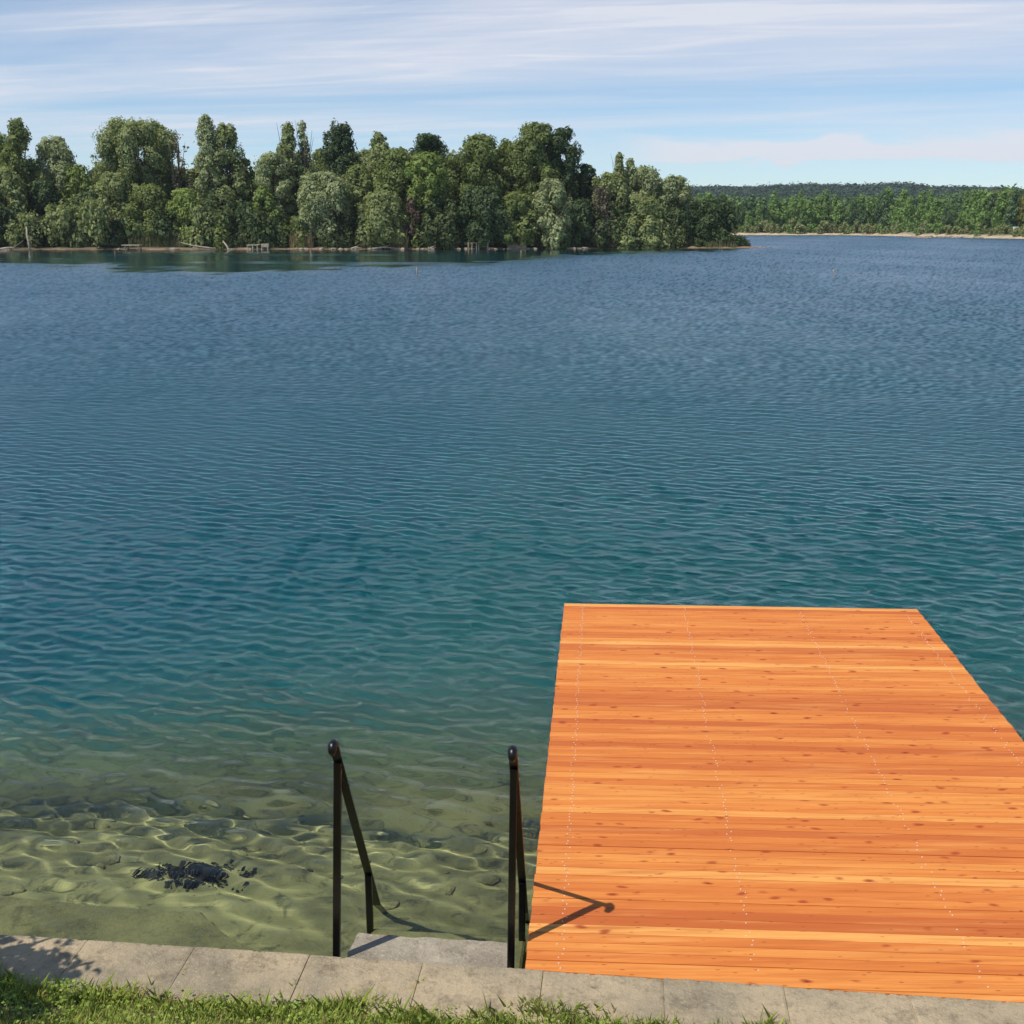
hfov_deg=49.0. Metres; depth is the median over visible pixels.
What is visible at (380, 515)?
water
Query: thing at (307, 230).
shore shrub
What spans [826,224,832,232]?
beach shrub
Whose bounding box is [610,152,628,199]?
poplar tree
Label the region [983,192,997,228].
tree
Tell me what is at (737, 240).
shore shrub
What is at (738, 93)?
sky
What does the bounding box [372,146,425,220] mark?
willow tree
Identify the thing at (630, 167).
poplar tree
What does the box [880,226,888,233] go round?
beach shrub
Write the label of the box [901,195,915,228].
tree
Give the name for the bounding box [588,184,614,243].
bare tree
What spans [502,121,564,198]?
tree
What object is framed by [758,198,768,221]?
tree
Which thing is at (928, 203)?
tree
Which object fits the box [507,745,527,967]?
handrail
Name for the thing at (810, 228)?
beach shrub
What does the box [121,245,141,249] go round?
plank jetty
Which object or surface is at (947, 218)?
tree
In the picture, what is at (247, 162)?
willow tree
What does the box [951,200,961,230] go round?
tree
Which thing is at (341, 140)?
oak tree
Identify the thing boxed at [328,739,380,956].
handrail
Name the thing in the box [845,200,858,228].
tree
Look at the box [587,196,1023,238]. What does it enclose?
terrain
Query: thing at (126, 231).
shore shrub
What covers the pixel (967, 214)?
tree
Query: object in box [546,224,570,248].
shore shrub
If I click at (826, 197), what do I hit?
tree
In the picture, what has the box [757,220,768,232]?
beach shrub
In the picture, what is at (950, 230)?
beach shrub
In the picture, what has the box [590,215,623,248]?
shore shrub
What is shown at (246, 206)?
shore shrub
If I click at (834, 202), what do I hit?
tree
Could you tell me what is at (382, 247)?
driftwood
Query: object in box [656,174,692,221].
willow tree
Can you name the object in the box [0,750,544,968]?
shallow water
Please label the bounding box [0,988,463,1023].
ground
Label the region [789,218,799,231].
beach shrub
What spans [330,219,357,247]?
shore shrub
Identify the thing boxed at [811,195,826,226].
tree
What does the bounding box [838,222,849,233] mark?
beach shrub
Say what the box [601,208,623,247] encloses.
shore shrub
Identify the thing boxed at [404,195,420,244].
withered shrub
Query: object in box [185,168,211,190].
back tree
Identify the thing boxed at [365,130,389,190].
tree
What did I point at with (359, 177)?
willow tree
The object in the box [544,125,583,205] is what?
tree
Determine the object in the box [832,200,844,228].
tree
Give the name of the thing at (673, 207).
shore shrub
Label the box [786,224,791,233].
beach shrub
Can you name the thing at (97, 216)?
shore shrub
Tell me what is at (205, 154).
poplar tree
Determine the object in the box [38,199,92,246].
shore shrub
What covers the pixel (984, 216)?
tree
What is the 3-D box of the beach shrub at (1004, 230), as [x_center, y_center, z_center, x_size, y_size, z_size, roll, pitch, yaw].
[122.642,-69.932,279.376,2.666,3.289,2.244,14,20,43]
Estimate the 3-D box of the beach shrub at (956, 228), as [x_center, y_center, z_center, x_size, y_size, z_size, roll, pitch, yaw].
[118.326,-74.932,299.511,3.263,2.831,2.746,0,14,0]
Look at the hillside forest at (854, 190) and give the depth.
1130.38 m
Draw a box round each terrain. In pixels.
[1,245,759,249]
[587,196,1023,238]
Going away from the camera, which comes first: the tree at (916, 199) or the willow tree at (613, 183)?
the willow tree at (613, 183)
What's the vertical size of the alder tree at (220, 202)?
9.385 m
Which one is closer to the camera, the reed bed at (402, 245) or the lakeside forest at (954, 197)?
the reed bed at (402, 245)
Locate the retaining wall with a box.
[0,935,1023,1023]
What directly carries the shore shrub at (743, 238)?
on the island terrain at (106, 247)
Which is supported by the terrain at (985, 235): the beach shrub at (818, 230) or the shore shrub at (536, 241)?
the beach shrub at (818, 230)
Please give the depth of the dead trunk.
153.19 m
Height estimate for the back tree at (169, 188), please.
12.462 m
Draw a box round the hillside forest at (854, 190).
[689,181,1023,202]
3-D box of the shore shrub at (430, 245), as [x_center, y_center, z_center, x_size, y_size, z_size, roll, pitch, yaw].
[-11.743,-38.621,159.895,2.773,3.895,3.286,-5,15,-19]
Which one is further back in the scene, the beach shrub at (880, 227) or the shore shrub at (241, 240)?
the beach shrub at (880, 227)
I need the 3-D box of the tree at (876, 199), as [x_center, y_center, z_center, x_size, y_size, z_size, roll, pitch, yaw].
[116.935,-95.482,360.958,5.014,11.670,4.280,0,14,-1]
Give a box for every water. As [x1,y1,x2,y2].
[0,235,1023,814]
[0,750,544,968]
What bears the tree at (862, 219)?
on the terrain at (985, 235)
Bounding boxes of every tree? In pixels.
[0,117,40,211]
[0,132,24,166]
[0,166,28,238]
[27,177,66,234]
[35,135,76,197]
[62,162,93,205]
[68,187,116,226]
[85,154,98,190]
[89,168,138,219]
[91,116,178,194]
[121,182,174,240]
[160,166,196,193]
[164,187,202,241]
[168,134,196,192]
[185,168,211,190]
[191,113,224,197]
[196,191,244,246]
[209,121,253,211]
[237,158,256,203]
[248,185,281,234]
[252,150,292,221]
[253,155,267,187]
[270,121,310,222]
[288,151,318,184]
[293,120,317,210]
[294,168,355,245]
[311,148,327,170]
[321,118,361,179]
[343,163,374,219]
[353,148,371,166]
[353,189,409,248]
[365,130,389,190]
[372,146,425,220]
[402,150,451,212]
[407,132,449,194]
[412,194,467,248]
[444,131,515,219]
[455,184,513,248]
[491,138,523,195]
[497,190,540,245]
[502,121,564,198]
[528,175,573,248]
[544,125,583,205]
[562,160,578,196]
[567,196,604,247]
[574,163,600,205]
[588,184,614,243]
[591,171,627,218]
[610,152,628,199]
[621,195,665,248]
[625,158,638,196]
[628,165,663,198]
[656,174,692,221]
[664,207,693,246]
[679,197,699,223]
[691,197,742,246]
[705,191,713,199]
[718,192,726,200]
[735,200,741,229]
[737,199,748,230]
[743,210,753,230]
[747,194,755,220]
[750,199,761,225]
[754,200,762,226]
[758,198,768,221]
[768,190,780,227]
[774,201,786,228]
[778,206,788,227]
[785,200,798,228]
[787,196,793,218]
[792,190,803,224]
[799,200,812,228]
[807,205,815,227]
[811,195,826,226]
[817,201,829,227]
[823,189,828,228]
[826,201,832,222]
[829,194,839,228]
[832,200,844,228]
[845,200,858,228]
[845,204,854,224]
[851,196,859,231]
[855,193,865,218]
[858,203,868,229]
[862,195,875,226]
[871,191,887,228]
[871,197,882,223]
[877,186,893,227]
[878,195,892,228]
[887,199,896,220]
[888,198,906,229]
[898,188,907,202]
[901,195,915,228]
[907,197,920,219]
[913,202,924,229]
[916,191,924,221]
[920,189,933,225]
[926,197,940,228]
[927,199,950,229]
[941,205,952,227]
[949,203,953,224]
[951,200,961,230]
[951,203,961,229]
[955,211,965,228]
[957,190,968,222]
[962,188,977,229]
[969,199,979,230]
[975,189,993,230]
[976,188,983,220]
[977,189,1002,216]
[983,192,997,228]
[991,189,1009,228]
[1003,189,1022,228]
[1014,206,1023,226]
[1016,196,1023,228]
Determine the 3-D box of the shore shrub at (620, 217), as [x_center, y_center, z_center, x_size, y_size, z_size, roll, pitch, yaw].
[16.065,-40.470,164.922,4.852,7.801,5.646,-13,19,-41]
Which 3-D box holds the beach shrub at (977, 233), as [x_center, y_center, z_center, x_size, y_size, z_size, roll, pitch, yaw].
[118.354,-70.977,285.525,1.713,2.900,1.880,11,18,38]
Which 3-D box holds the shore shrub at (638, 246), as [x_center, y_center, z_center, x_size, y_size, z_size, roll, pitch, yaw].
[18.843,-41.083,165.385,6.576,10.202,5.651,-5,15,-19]
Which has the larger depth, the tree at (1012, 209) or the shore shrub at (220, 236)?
the tree at (1012, 209)
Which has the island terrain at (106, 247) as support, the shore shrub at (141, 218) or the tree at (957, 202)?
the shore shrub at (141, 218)
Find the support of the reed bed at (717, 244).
on the island terrain at (106, 247)
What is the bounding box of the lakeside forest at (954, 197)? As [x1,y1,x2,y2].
[692,183,1023,228]
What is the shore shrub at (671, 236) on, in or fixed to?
on the island terrain at (106, 247)
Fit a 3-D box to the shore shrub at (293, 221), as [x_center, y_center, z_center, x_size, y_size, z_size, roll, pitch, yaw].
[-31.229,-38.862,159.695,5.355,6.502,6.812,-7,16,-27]
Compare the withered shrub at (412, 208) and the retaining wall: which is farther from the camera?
the withered shrub at (412, 208)
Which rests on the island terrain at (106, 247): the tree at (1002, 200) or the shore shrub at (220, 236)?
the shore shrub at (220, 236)
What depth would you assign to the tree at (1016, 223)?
279.13 m
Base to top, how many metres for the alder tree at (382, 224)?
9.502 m
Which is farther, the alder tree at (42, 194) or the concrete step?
the alder tree at (42, 194)
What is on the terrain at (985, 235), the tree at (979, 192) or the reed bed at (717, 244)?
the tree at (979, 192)
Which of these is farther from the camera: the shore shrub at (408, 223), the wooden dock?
the shore shrub at (408, 223)
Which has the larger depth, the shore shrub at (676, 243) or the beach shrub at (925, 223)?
the beach shrub at (925, 223)
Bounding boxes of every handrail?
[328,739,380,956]
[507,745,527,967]
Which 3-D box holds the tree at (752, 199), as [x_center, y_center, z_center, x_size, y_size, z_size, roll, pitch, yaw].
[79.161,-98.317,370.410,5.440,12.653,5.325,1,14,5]
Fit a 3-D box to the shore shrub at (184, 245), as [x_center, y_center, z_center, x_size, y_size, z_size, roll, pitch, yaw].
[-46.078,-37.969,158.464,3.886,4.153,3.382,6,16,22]
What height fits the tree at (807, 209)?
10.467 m
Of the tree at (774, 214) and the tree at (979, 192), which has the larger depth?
the tree at (774, 214)
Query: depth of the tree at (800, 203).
358.98 m
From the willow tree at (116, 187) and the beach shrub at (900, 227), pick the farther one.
the beach shrub at (900, 227)
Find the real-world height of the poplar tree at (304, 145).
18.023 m
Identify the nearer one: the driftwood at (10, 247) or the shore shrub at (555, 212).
the driftwood at (10, 247)
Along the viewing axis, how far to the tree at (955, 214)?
310.77 m
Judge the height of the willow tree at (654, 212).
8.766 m
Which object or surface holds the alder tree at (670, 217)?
on the island terrain at (106, 247)
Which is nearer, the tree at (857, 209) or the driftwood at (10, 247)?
the driftwood at (10, 247)
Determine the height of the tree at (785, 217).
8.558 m
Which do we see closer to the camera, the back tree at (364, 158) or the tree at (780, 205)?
the back tree at (364, 158)
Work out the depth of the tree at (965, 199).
315.71 m
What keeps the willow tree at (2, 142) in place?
on the island terrain at (106, 247)
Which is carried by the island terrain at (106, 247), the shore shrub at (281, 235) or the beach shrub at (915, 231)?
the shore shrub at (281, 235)
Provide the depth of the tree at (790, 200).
365.68 m
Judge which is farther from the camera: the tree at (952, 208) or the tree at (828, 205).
the tree at (828, 205)
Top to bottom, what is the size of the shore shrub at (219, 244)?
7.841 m
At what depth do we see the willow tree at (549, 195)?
158.39 m
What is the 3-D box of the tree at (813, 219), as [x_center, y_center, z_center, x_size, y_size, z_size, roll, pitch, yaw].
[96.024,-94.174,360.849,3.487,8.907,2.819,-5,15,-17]
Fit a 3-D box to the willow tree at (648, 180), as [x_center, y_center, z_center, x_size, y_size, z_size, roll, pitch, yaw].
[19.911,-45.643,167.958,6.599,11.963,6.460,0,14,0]
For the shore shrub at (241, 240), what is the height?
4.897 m
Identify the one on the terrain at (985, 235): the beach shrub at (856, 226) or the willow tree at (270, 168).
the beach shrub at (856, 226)
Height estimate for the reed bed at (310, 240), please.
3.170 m
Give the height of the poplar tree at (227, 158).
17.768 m
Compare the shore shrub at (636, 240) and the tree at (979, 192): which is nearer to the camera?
the shore shrub at (636, 240)
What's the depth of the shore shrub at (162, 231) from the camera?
156.96 m
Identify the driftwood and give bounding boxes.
[0,240,23,249]
[180,242,215,249]
[373,244,393,248]
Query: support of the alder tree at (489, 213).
on the island terrain at (106, 247)
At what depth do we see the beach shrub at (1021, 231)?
270.81 m
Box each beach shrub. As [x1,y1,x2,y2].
[743,224,752,232]
[753,226,759,232]
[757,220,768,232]
[758,220,769,231]
[764,223,774,232]
[773,224,780,232]
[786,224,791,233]
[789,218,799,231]
[792,223,803,233]
[798,226,805,233]
[805,224,814,232]
[816,220,830,233]
[816,226,821,233]
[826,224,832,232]
[831,223,837,232]
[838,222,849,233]
[851,220,862,233]
[860,223,874,233]
[873,223,877,232]
[877,224,885,233]
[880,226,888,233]
[885,220,894,232]
[889,221,900,233]
[895,224,904,232]
[906,222,915,232]
[913,228,919,235]
[919,221,929,232]
[924,224,932,233]
[934,223,943,234]
[943,224,951,232]
[945,226,953,234]
[951,226,960,233]
[959,225,969,233]
[974,227,980,236]
[976,222,986,233]
[988,228,995,235]
[1000,224,1011,234]
[1011,228,1019,236]
[1018,224,1023,235]
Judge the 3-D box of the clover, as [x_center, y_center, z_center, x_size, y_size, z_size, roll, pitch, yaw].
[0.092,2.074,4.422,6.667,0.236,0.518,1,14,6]
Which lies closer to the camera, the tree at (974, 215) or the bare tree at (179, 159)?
the bare tree at (179, 159)
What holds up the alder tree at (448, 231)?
on the island terrain at (106, 247)
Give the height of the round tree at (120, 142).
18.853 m
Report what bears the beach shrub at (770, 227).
on the terrain at (985, 235)
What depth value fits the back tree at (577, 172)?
177.98 m
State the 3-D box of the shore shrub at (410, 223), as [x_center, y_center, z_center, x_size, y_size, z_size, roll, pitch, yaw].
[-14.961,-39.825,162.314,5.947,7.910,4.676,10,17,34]
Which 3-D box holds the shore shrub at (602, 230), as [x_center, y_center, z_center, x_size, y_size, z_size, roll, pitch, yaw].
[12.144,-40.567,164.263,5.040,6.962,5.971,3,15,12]
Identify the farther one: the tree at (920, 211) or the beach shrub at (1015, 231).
the tree at (920, 211)
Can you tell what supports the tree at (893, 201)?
on the terrain at (985, 235)
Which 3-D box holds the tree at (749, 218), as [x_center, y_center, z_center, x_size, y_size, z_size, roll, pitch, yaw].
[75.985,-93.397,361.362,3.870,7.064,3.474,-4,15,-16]
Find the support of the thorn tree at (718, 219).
on the island terrain at (106, 247)
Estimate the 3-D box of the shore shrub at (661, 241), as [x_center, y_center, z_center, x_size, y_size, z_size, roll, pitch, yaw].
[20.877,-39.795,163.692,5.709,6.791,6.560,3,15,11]
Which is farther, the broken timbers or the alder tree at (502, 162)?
the alder tree at (502, 162)
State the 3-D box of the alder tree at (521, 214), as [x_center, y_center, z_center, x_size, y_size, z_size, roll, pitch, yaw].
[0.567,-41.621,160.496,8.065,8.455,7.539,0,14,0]
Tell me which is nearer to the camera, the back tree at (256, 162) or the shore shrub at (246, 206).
the shore shrub at (246, 206)
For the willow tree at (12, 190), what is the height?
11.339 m
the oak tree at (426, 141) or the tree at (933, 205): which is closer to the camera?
the oak tree at (426, 141)
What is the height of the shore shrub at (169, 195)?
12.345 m
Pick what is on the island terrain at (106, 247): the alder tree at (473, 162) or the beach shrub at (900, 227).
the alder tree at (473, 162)
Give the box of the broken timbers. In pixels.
[247,244,268,249]
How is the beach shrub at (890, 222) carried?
on the terrain at (985, 235)
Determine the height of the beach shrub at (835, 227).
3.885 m
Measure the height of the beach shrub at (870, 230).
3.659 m
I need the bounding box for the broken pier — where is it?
[467,242,487,248]
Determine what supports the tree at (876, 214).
on the terrain at (985, 235)
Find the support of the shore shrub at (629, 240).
on the island terrain at (106, 247)
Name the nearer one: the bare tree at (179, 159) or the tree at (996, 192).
the bare tree at (179, 159)
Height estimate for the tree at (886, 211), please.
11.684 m
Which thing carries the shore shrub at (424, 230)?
on the island terrain at (106, 247)
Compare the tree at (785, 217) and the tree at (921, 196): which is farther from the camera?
the tree at (785, 217)
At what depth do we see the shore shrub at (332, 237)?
157.54 m
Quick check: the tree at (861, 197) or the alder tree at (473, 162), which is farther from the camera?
the tree at (861, 197)
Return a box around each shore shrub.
[0,202,23,247]
[0,215,8,246]
[4,209,42,246]
[25,215,59,247]
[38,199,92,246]
[56,215,99,246]
[70,192,113,248]
[72,227,94,247]
[101,218,126,247]
[109,218,135,246]
[113,225,129,246]
[124,218,145,246]
[127,205,147,242]
[146,214,180,246]
[163,187,182,200]
[176,198,217,248]
[176,230,194,246]
[207,208,235,249]
[209,223,230,246]
[230,196,256,244]
[231,221,248,246]
[240,209,275,249]
[265,211,289,247]
[265,233,281,246]
[271,230,291,245]
[275,215,312,247]
[297,220,316,246]
[317,216,350,248]
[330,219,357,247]
[346,218,363,246]
[352,223,375,245]
[357,210,393,247]
[401,208,419,245]
[403,217,410,245]
[406,222,425,247]
[418,205,443,246]
[422,229,437,247]
[463,222,491,248]
[529,229,541,247]
[536,206,574,248]
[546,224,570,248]
[560,218,577,248]
[581,213,609,247]
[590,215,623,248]
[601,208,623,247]
[607,209,633,245]
[609,216,639,248]
[618,217,642,248]
[626,202,659,247]
[641,219,674,248]
[662,202,688,247]
[663,228,675,246]
[670,221,688,247]
[685,237,701,246]
[726,234,741,246]
[739,236,747,245]
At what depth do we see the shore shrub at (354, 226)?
159.73 m
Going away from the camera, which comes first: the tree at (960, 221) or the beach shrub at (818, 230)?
the tree at (960, 221)
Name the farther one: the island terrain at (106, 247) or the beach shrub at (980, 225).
the beach shrub at (980, 225)
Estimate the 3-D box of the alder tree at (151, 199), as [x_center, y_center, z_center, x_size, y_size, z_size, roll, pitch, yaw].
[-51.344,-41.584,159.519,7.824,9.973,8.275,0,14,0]
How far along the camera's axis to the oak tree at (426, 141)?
167.13 m
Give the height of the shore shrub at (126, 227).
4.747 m
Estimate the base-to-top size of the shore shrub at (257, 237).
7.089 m
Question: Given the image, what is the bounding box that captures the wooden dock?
[525,603,1023,1002]
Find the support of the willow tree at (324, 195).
on the island terrain at (106, 247)
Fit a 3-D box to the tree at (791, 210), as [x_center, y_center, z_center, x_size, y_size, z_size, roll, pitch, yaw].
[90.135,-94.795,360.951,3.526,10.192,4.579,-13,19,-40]
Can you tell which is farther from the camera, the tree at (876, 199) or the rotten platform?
the tree at (876, 199)
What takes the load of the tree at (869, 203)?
on the terrain at (985, 235)
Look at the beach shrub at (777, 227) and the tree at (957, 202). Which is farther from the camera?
the beach shrub at (777, 227)
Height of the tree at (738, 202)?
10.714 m
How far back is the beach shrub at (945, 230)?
304.72 m
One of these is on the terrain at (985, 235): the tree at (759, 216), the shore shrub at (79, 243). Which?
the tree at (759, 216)
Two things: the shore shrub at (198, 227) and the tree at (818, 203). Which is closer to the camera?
the shore shrub at (198, 227)
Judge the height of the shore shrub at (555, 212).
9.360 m
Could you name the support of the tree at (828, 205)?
on the terrain at (985, 235)
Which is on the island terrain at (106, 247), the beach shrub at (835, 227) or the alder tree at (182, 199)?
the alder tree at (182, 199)
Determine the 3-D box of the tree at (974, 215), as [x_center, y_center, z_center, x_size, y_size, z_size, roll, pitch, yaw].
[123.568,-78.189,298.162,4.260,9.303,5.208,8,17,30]
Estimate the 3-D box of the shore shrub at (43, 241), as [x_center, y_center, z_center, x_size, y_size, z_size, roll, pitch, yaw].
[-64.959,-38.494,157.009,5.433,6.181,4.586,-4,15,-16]
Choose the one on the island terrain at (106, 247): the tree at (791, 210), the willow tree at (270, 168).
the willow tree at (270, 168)
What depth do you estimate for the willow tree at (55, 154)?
161.82 m
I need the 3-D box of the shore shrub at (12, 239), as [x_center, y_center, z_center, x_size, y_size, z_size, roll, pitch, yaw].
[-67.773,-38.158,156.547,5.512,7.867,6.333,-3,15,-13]
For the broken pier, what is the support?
on the island terrain at (106, 247)
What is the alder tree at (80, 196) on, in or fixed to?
on the island terrain at (106, 247)
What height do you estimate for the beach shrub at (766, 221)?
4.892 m
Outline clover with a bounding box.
[0,974,711,1023]
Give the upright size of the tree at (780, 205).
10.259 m
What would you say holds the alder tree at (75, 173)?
on the island terrain at (106, 247)
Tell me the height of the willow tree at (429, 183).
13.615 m
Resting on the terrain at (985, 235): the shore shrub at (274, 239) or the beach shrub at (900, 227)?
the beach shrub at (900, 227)
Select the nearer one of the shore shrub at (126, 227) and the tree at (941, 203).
the shore shrub at (126, 227)
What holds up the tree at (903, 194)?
on the terrain at (985, 235)
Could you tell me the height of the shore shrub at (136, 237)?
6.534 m
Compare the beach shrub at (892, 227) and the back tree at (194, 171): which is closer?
the back tree at (194, 171)
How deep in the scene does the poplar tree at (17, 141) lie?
159.30 m
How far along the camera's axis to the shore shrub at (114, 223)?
156.75 m
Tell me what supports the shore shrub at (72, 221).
on the island terrain at (106, 247)
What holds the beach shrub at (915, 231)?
on the terrain at (985, 235)
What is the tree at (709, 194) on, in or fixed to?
on the terrain at (985, 235)
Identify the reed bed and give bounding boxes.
[128,230,179,246]
[289,228,314,247]
[390,228,409,247]
[706,240,736,247]
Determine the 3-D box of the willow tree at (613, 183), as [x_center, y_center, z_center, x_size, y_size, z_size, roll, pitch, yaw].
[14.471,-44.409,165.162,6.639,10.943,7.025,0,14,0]
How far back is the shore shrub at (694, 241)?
165.93 m
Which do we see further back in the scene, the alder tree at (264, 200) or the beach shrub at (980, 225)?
the beach shrub at (980, 225)
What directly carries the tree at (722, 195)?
on the terrain at (985, 235)
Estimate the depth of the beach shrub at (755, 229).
357.00 m
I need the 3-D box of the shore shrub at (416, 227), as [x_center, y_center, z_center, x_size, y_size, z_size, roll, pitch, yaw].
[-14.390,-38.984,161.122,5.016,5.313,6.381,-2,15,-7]
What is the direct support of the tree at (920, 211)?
on the terrain at (985, 235)
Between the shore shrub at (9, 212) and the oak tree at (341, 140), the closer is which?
the shore shrub at (9, 212)
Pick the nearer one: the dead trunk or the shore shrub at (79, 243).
the dead trunk
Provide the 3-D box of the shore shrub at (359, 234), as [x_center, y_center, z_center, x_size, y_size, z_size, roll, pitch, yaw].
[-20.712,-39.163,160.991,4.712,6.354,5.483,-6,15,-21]
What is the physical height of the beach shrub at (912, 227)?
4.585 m
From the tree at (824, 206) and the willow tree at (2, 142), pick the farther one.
the tree at (824, 206)
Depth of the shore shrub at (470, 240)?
159.75 m
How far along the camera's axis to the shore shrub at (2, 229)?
155.04 m
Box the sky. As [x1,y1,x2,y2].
[0,0,1023,188]
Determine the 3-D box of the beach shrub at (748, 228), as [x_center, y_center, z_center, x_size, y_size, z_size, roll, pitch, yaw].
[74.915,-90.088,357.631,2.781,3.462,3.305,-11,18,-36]
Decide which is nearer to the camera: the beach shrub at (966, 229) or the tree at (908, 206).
the beach shrub at (966, 229)
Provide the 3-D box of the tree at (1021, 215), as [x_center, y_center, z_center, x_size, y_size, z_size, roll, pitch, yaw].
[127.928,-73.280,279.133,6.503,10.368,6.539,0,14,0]
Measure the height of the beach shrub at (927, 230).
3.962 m
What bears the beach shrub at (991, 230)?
on the terrain at (985, 235)
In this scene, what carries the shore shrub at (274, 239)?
on the island terrain at (106, 247)
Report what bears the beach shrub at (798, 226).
on the terrain at (985, 235)
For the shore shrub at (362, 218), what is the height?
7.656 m
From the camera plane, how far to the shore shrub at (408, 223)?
159.66 m
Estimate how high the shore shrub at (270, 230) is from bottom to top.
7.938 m
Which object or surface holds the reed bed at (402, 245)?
on the island terrain at (106, 247)
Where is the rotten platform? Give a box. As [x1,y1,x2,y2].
[507,240,525,248]
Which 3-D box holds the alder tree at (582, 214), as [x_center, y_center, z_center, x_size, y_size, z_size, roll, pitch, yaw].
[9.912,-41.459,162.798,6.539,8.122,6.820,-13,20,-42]
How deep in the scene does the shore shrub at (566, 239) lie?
160.55 m
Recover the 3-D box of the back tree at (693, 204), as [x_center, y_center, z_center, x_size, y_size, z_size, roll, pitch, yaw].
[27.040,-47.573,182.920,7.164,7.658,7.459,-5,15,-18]
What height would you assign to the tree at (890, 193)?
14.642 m
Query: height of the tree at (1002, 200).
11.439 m
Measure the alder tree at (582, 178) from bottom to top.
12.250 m
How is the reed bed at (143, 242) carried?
on the island terrain at (106, 247)
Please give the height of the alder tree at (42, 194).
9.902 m
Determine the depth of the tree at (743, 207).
361.91 m
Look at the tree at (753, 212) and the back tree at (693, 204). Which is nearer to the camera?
the back tree at (693, 204)
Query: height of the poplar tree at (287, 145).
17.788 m
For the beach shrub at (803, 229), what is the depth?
354.98 m
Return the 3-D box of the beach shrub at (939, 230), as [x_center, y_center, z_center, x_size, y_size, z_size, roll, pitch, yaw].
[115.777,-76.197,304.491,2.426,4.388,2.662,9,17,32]
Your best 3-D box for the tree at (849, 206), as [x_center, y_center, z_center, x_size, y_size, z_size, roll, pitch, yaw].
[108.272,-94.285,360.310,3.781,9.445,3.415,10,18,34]
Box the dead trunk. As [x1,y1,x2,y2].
[26,227,30,249]
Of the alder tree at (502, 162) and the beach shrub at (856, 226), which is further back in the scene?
the beach shrub at (856, 226)
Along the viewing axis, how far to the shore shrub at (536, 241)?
161.32 m
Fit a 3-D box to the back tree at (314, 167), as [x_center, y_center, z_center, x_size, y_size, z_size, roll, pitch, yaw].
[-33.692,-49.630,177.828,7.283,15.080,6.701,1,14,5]
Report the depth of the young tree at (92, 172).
160.74 m
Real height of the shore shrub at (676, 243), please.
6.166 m
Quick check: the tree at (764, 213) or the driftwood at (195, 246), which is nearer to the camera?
the driftwood at (195, 246)
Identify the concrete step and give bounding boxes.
[347,933,506,968]
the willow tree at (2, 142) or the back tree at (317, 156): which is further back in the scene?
the back tree at (317, 156)
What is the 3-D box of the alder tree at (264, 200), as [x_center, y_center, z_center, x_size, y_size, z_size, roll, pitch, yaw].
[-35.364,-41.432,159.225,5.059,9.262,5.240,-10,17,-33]
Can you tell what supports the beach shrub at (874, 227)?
on the terrain at (985, 235)
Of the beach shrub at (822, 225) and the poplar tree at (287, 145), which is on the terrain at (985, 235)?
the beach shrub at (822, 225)

